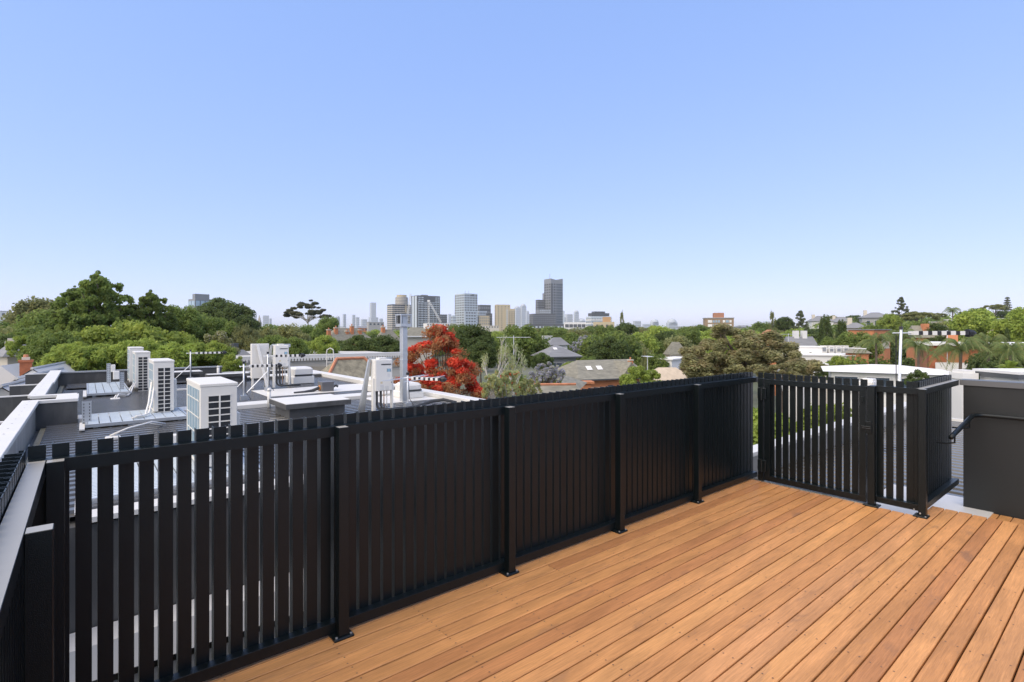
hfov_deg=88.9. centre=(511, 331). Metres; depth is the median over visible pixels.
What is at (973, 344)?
palm tree
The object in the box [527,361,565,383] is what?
jacaranda tree
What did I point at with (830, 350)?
air conditioner
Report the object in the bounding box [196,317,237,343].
tree
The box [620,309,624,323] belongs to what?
poplar tree
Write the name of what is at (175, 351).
tree
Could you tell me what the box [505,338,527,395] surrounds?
birch tree
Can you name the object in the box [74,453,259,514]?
equipment platform
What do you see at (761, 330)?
tree
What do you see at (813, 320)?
house
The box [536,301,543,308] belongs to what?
windows
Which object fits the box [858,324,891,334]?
tree
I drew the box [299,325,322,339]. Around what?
tree
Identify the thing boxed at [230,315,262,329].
tree
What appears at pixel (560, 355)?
house
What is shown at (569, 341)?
tree
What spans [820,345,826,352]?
air conditioner
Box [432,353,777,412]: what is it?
ground
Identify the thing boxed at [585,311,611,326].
tower
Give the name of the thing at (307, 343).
bush
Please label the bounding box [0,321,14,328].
tree
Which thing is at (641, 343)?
tree
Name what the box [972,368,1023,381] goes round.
roof
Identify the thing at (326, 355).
ladder
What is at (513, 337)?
tv aerial
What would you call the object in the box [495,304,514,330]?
tower
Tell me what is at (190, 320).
tree
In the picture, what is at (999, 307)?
tree
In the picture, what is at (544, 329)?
tree
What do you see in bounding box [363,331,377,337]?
tree
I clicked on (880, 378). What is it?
window
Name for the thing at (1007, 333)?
cypress tree
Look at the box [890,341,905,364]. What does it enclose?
tree
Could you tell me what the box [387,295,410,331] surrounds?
tower
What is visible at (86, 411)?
perforated post
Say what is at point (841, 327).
cypress tree
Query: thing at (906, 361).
tree
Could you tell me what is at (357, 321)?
tower
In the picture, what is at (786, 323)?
tree
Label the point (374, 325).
building
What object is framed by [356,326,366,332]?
building
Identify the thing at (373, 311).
tower
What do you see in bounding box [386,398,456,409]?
lagged pipe
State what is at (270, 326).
tree
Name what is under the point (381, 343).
tree
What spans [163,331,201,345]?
tree
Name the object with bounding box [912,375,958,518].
fence
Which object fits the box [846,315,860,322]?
tree
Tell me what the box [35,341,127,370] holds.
tree
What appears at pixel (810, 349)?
building
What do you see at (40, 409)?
townhouse row
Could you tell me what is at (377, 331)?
tree
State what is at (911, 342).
palm tree
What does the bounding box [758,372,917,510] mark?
fence
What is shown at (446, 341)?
flame tree
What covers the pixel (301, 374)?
rooftop cooler
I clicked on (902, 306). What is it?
pine tree
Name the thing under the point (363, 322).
tower
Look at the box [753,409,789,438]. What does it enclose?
tree
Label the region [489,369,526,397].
bush
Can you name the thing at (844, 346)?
air conditioner
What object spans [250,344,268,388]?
backing panel
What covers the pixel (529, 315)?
windows
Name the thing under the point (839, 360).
tree
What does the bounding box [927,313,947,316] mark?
tree
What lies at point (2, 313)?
building
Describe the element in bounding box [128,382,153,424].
white conduit
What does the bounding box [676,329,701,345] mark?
tree
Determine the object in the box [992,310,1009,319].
tree
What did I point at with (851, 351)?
house
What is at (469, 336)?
tree
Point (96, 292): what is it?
tree
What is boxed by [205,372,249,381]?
skylight box
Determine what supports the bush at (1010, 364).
on the ground
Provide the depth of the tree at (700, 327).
118.42 m
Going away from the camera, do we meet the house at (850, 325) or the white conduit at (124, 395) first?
the white conduit at (124, 395)
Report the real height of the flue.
1.925 m
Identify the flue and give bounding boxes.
[395,314,411,402]
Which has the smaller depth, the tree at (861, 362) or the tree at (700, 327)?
the tree at (861, 362)
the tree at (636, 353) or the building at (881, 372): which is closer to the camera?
the building at (881, 372)
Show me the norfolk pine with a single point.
(1007, 302)
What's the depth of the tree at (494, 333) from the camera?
148.40 m
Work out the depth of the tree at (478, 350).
33.56 m
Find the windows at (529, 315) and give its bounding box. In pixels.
[529,315,554,323]
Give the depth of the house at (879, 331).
71.28 m
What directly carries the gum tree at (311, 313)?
on the ground
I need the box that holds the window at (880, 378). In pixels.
[865,376,890,392]
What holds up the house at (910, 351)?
on the ground
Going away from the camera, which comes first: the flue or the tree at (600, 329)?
the flue
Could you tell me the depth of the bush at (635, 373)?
23.85 m
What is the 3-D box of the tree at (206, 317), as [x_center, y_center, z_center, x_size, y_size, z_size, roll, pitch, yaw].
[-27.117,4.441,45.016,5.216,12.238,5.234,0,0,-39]
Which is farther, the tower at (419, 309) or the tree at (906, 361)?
the tower at (419, 309)
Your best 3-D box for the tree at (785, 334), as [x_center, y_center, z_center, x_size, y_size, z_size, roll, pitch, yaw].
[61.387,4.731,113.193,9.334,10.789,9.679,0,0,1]
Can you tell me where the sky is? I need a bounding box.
[0,0,1023,328]
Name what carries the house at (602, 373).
on the ground
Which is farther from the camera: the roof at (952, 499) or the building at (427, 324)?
the building at (427, 324)
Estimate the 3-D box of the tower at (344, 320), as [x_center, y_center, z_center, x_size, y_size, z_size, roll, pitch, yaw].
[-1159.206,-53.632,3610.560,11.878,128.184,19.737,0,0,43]
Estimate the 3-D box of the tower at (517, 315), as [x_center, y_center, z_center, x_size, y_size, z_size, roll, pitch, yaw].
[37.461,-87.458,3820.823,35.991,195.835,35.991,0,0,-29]
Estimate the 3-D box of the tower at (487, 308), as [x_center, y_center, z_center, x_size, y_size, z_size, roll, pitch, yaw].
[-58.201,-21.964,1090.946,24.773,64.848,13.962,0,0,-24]
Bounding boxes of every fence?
[0,450,53,681]
[27,372,757,681]
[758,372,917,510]
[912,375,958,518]
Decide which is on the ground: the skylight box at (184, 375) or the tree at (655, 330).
the tree at (655, 330)
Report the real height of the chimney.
2.520 m
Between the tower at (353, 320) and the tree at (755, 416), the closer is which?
the tree at (755, 416)
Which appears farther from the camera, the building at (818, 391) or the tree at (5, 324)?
the tree at (5, 324)
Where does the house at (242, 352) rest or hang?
on the ground
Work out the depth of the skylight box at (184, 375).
16.31 m
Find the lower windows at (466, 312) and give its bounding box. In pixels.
[466,312,475,324]
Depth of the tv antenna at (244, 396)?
11.69 m
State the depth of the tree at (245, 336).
41.24 m
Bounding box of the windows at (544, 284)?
[544,284,554,313]
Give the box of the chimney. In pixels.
[18,354,33,375]
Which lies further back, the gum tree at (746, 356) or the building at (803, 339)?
the building at (803, 339)
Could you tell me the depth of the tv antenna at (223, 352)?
16.34 m
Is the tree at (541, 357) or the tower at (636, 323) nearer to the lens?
the tree at (541, 357)
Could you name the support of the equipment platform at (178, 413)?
on the townhouse row
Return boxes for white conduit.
[105,421,165,438]
[110,382,136,399]
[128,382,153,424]
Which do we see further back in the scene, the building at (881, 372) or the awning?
the awning
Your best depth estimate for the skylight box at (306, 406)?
9.50 m
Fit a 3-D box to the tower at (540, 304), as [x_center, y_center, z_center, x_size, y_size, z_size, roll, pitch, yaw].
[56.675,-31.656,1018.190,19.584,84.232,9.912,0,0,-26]
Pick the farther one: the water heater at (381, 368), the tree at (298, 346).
the tree at (298, 346)
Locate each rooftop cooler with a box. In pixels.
[286,366,313,383]
[367,377,393,390]
[393,381,423,397]
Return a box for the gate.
[758,373,867,501]
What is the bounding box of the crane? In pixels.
[427,300,440,322]
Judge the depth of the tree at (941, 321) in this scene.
89.84 m
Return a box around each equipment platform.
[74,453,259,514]
[79,407,186,430]
[83,382,130,396]
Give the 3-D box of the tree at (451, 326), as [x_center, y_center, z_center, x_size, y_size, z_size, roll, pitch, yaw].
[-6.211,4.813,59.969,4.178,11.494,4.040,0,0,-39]
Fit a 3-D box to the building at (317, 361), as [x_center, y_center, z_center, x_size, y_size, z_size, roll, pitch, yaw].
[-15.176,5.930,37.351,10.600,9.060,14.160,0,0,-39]
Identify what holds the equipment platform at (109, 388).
on the townhouse row
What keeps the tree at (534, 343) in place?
on the ground
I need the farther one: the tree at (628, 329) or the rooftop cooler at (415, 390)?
the tree at (628, 329)
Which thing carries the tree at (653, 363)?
on the ground
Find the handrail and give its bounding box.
[936,413,1023,443]
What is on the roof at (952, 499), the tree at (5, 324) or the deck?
the deck
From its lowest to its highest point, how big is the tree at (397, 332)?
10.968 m
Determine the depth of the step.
4.57 m
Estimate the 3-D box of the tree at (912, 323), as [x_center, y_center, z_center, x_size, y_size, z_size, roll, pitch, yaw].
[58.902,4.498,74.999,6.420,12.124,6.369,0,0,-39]
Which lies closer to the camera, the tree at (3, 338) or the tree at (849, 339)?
the tree at (3, 338)
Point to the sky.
(687, 162)
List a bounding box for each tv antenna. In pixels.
[175,350,226,378]
[237,361,281,399]
[247,352,305,392]
[382,372,446,406]
[892,326,976,380]
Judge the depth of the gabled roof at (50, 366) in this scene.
20.67 m
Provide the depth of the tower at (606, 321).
419.87 m
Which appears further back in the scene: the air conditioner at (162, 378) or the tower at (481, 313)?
the tower at (481, 313)
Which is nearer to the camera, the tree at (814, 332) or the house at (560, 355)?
the house at (560, 355)
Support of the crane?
on the ground
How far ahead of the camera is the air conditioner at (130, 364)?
14.66 m
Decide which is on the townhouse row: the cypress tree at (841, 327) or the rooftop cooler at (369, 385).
the rooftop cooler at (369, 385)
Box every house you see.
[0,344,25,365]
[0,363,18,383]
[232,343,249,355]
[321,356,370,377]
[326,324,370,344]
[375,325,399,344]
[398,327,431,372]
[531,345,582,372]
[531,383,578,393]
[546,337,569,348]
[557,357,639,387]
[580,380,593,389]
[654,367,685,380]
[656,356,681,369]
[663,342,683,356]
[808,315,834,328]
[832,316,852,324]
[843,346,870,363]
[846,318,863,331]
[846,329,891,361]
[858,310,883,325]
[904,324,946,359]
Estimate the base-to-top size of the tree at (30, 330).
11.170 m
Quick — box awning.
[827,348,865,348]
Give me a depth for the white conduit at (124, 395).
12.18 m
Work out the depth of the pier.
13.02 m
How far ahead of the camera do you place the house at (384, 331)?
71.28 m
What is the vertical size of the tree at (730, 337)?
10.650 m
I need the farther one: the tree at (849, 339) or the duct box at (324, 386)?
the tree at (849, 339)
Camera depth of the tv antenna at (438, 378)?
10.36 m
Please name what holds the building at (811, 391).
on the ground
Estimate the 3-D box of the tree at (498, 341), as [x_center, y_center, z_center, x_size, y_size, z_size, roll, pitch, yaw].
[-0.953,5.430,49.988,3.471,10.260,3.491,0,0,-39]
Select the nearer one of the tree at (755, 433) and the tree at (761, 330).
the tree at (755, 433)
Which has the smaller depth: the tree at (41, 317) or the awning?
the awning
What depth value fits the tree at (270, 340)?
33.61 m
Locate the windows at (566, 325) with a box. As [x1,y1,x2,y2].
[565,324,584,326]
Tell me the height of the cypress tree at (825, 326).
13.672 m
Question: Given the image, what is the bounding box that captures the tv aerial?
[497,336,530,392]
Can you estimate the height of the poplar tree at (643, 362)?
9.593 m
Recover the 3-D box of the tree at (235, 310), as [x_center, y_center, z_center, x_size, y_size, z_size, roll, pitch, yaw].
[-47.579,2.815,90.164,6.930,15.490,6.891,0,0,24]
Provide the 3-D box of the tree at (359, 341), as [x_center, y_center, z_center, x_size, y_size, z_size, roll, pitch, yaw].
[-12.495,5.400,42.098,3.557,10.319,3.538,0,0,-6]
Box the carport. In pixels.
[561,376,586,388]
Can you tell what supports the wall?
on the roof at (952, 499)
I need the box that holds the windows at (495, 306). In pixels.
[495,306,508,329]
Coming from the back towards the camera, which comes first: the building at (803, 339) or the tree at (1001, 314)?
the tree at (1001, 314)
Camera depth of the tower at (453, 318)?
961.41 m
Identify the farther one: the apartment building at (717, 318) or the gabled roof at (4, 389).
the apartment building at (717, 318)
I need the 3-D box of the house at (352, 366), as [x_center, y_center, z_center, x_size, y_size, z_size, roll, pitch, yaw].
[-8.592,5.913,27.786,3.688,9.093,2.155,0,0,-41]
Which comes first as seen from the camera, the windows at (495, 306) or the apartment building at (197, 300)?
the apartment building at (197, 300)
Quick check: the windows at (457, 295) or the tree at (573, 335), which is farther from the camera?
the windows at (457, 295)
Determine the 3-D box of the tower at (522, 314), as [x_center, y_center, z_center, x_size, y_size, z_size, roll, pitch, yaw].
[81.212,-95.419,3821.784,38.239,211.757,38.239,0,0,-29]
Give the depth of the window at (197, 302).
230.53 m
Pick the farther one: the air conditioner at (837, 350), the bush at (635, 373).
the air conditioner at (837, 350)
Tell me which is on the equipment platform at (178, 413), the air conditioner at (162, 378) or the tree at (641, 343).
the air conditioner at (162, 378)
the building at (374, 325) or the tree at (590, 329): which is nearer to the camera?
the tree at (590, 329)
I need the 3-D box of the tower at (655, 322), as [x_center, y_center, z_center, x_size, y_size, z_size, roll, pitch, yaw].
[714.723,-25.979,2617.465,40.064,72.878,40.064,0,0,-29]
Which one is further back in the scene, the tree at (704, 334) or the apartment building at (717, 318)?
the apartment building at (717, 318)
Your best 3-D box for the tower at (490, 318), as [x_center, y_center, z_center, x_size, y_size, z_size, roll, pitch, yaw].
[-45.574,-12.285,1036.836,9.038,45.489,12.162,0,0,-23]
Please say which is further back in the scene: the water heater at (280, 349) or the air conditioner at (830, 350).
the air conditioner at (830, 350)
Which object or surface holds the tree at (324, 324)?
on the ground
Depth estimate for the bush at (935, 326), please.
59.03 m
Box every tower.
[263,315,268,325]
[343,314,345,327]
[352,315,354,327]
[356,317,358,326]
[361,319,366,325]
[370,302,375,321]
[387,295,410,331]
[411,295,439,327]
[439,314,446,322]
[451,315,455,322]
[455,291,477,326]
[478,305,490,312]
[478,311,486,315]
[478,316,488,325]
[486,313,491,325]
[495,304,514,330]
[514,306,519,327]
[520,304,525,327]
[524,324,563,328]
[526,310,528,323]
[529,309,555,323]
[536,293,544,309]
[544,278,562,323]
[564,322,585,328]
[565,314,572,321]
[574,310,578,321]
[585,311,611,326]
[593,317,613,327]
[633,321,640,327]
[650,319,658,326]
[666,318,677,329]
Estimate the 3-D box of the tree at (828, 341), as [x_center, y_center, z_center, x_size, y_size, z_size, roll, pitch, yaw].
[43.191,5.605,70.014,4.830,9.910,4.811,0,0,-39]
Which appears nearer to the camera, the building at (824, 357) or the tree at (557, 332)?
the building at (824, 357)
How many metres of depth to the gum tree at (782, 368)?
23.88 m
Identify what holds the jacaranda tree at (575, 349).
on the ground
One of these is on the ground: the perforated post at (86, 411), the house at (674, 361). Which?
the house at (674, 361)
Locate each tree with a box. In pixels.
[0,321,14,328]
[0,324,53,338]
[0,325,17,335]
[0,334,16,348]
[1,295,55,323]
[5,309,59,334]
[15,330,91,366]
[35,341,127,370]
[43,270,138,335]
[46,285,101,326]
[68,325,129,370]
[87,337,159,370]
[95,319,180,345]
[124,289,179,333]
[149,341,205,366]
[159,304,207,338]
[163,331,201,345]
[179,312,217,330]
[186,339,236,371]
[194,297,234,317]
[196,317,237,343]
[214,302,256,321]
[224,323,261,350]
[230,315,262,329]
[255,327,281,338]
[256,334,288,354]
[261,324,288,336]
[270,323,311,340]
[278,336,310,353]
[283,299,331,324]
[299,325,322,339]
[309,335,340,353]
[314,316,338,334]
[338,335,374,351]
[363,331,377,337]
[365,334,399,351]
[366,329,379,333]
[393,323,491,398]
[393,329,399,337]
[447,323,465,393]
[454,324,497,393]
[464,341,497,383]
[480,330,514,398]
[491,330,505,367]
[494,334,518,369]
[497,374,536,396]
[502,323,550,376]
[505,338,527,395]
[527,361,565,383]
[531,352,554,370]
[536,337,571,370]
[537,325,558,336]
[543,328,576,337]
[559,332,583,340]
[567,327,591,336]
[567,337,589,351]
[569,335,592,351]
[575,330,649,365]
[580,355,595,359]
[581,326,595,336]
[585,336,634,362]
[593,324,618,337]
[614,322,639,334]
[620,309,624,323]
[621,334,653,357]
[631,332,660,355]
[638,326,649,333]
[640,344,646,370]
[643,325,675,335]
[645,335,665,354]
[645,354,669,370]
[655,330,676,341]
[657,333,702,360]
[674,326,689,333]
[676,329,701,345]
[678,322,826,381]
[686,324,709,332]
[698,331,737,359]
[726,330,759,350]
[751,321,770,330]
[753,363,804,412]
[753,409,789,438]
[753,421,757,444]
[757,327,778,333]
[768,309,777,331]
[773,316,794,331]
[780,328,816,341]
[789,310,811,334]
[796,403,851,427]
[801,328,827,340]
[817,314,833,343]
[818,336,841,345]
[825,355,851,365]
[834,319,846,338]
[837,331,882,363]
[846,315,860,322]
[846,355,897,364]
[851,333,898,363]
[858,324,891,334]
[875,313,904,330]
[877,329,922,364]
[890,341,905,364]
[891,297,910,323]
[894,320,931,354]
[897,337,947,369]
[897,357,914,366]
[900,311,940,322]
[922,337,1001,371]
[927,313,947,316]
[934,319,948,327]
[942,307,960,318]
[942,308,999,341]
[960,332,1023,367]
[964,342,1023,369]
[970,341,1023,369]
[980,304,1008,315]
[986,306,1023,341]
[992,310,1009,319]
[1004,327,1010,341]
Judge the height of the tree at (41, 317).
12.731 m
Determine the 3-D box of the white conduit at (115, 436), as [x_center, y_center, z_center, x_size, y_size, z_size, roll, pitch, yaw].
[-5.677,1.477,7.940,0.209,0.166,1.032,0,0,13]
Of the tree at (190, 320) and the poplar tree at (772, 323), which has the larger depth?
the poplar tree at (772, 323)
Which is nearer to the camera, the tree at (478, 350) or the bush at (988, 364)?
the bush at (988, 364)
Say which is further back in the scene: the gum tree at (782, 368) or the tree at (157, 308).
the tree at (157, 308)
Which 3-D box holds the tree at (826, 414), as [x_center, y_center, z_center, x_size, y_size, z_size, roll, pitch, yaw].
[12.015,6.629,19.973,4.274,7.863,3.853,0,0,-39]
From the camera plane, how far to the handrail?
4.57 m
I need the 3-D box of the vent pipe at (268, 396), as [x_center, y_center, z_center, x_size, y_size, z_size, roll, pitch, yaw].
[-4.877,1.355,10.480,0.110,0.410,0.116,0,0,-39]
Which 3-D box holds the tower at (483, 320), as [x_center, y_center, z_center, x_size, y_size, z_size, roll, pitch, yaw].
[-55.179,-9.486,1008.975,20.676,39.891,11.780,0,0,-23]
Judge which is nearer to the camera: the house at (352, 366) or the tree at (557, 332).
the house at (352, 366)
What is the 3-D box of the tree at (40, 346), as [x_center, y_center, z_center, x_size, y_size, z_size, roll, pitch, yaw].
[-23.572,5.245,27.021,3.131,10.631,3.147,0,0,-39]
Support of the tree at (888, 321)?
on the ground
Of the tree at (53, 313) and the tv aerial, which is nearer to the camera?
the tv aerial
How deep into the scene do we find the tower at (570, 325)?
849.55 m
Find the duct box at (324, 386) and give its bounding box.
[294,381,338,392]
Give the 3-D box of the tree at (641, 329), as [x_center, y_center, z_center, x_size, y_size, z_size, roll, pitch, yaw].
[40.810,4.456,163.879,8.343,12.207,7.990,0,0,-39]
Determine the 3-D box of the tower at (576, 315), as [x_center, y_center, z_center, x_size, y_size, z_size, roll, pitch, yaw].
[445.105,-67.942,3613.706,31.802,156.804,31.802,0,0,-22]
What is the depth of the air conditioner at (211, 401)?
5.75 m
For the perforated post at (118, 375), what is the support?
on the equipment platform at (109, 388)
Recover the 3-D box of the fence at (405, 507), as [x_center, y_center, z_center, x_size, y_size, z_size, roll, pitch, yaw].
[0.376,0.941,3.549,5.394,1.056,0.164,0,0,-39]
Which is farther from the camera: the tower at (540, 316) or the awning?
the tower at (540, 316)
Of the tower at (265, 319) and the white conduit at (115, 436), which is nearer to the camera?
the white conduit at (115, 436)
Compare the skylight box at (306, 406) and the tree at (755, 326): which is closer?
the skylight box at (306, 406)
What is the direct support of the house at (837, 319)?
on the ground
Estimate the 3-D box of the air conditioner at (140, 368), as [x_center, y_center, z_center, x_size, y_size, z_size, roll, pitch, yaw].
[-9.705,1.030,13.694,0.384,1.000,0.923,0,0,-39]
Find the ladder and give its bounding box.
[326,348,333,366]
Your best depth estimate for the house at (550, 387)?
18.87 m
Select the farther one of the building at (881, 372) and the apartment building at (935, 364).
the apartment building at (935, 364)
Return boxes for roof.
[0,379,24,395]
[13,367,66,380]
[21,361,75,375]
[752,402,992,518]
[972,368,1023,381]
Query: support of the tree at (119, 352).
on the ground
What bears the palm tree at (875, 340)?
on the ground
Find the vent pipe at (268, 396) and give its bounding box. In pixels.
[267,388,271,407]
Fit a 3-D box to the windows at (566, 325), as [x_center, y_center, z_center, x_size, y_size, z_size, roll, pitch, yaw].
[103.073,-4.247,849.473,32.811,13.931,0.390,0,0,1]
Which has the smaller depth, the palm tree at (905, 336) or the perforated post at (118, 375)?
the perforated post at (118, 375)
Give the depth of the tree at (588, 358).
43.83 m
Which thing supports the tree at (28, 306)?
on the ground
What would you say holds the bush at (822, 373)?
on the ground
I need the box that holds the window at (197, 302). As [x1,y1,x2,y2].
[195,300,199,305]
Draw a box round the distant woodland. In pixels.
[434,314,951,355]
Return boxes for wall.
[959,379,1023,519]
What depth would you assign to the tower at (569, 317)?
3608.98 m
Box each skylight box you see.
[174,370,202,380]
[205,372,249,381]
[269,394,350,420]
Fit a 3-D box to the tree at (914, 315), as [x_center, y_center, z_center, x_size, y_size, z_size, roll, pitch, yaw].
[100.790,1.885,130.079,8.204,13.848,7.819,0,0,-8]
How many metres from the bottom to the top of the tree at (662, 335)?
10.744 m
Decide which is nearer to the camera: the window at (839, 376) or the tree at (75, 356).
the window at (839, 376)
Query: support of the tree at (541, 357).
on the ground
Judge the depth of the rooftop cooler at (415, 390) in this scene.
11.96 m
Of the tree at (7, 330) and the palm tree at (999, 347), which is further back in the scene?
the tree at (7, 330)
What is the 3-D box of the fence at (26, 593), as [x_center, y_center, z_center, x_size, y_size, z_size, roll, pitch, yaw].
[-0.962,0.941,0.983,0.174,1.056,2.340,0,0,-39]
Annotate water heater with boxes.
[263,344,300,387]
[358,357,400,410]
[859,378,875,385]
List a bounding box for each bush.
[4,335,32,356]
[203,331,240,354]
[220,353,245,371]
[303,340,313,348]
[480,374,504,398]
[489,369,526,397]
[521,378,542,394]
[619,365,651,384]
[639,369,660,381]
[814,370,828,379]
[904,369,929,384]
[925,323,953,341]
[979,361,1001,379]
[995,360,1021,367]
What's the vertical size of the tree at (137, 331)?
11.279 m
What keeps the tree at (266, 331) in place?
on the ground
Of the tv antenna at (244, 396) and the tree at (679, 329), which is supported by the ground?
the tree at (679, 329)
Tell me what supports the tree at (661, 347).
on the ground
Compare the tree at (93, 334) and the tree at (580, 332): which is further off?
the tree at (580, 332)
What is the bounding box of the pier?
[949,369,978,418]
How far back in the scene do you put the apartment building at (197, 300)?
231.84 m
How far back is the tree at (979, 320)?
77.32 m
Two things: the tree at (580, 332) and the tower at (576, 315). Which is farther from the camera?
the tower at (576, 315)
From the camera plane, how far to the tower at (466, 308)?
989.26 m
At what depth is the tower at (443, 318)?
1023.68 m
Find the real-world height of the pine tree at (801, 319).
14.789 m
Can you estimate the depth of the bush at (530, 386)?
15.90 m
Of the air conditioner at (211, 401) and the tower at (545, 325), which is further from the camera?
the tower at (545, 325)
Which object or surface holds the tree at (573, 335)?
on the ground
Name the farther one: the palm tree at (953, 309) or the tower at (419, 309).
the tower at (419, 309)
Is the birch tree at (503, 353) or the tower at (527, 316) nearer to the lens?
the birch tree at (503, 353)
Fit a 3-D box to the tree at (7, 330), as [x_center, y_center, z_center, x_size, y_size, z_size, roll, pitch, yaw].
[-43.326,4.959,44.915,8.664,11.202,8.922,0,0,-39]
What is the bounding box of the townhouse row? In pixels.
[0,366,484,681]
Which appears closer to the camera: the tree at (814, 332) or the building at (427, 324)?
the tree at (814, 332)
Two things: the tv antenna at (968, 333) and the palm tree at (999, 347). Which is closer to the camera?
the tv antenna at (968, 333)
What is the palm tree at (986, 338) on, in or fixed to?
on the ground
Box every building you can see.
[0,311,8,323]
[188,294,211,307]
[235,351,399,380]
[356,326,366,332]
[367,322,383,331]
[423,323,456,329]
[480,326,498,331]
[702,313,733,327]
[733,325,750,330]
[778,353,855,420]
[784,331,817,345]
[797,346,823,352]
[803,363,828,417]
[814,372,826,404]
[821,364,949,413]
[915,335,1023,371]
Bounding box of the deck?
[203,479,1023,681]
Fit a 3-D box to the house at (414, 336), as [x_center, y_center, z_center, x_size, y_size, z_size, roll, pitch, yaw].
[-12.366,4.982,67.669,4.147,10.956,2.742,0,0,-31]
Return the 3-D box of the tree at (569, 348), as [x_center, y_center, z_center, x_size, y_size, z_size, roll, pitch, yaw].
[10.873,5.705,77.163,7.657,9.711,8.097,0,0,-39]
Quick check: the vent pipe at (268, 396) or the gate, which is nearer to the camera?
the gate
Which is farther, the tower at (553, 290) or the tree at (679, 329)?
the tower at (553, 290)
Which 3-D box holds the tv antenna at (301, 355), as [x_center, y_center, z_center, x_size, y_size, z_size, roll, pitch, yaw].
[-6.079,1.048,13.450,1.415,1.037,0.600,0,0,-27]
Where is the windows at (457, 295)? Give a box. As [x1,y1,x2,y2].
[455,295,476,325]
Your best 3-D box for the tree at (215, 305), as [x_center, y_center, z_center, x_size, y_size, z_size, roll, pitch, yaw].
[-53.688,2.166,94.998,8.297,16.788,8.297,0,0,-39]
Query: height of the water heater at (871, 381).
1.637 m
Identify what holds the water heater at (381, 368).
on the townhouse row
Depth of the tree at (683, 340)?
75.22 m
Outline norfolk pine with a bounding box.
[1002,297,1011,311]
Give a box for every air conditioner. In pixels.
[127,347,143,381]
[132,351,150,390]
[148,358,176,412]
[186,376,239,466]
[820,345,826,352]
[827,345,833,352]
[834,345,840,352]
[841,345,848,352]
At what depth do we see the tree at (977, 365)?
32.95 m
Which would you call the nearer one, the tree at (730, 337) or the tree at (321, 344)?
the tree at (321, 344)
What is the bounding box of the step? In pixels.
[990,514,1023,525]
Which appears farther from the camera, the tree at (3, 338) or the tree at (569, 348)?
the tree at (569, 348)
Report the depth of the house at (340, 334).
74.69 m
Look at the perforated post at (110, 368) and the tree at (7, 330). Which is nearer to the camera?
the perforated post at (110, 368)
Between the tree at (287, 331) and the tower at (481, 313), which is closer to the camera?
the tree at (287, 331)
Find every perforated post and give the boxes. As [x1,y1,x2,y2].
[82,401,91,423]
[107,363,114,382]
[113,371,123,388]
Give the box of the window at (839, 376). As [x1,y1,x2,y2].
[833,375,858,391]
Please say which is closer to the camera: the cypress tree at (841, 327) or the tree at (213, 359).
the tree at (213, 359)
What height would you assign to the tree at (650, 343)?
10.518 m
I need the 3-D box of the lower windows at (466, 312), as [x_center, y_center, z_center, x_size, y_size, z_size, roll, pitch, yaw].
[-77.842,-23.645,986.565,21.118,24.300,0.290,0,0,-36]
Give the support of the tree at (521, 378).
on the ground
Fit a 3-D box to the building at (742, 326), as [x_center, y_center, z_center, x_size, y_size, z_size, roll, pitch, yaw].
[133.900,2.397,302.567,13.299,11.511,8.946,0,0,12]
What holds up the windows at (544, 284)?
in the tower at (553, 290)
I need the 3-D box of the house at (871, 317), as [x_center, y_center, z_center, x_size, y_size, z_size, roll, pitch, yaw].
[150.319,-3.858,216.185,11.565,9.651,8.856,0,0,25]
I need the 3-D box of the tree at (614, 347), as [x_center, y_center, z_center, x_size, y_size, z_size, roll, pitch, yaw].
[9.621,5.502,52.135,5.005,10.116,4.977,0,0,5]

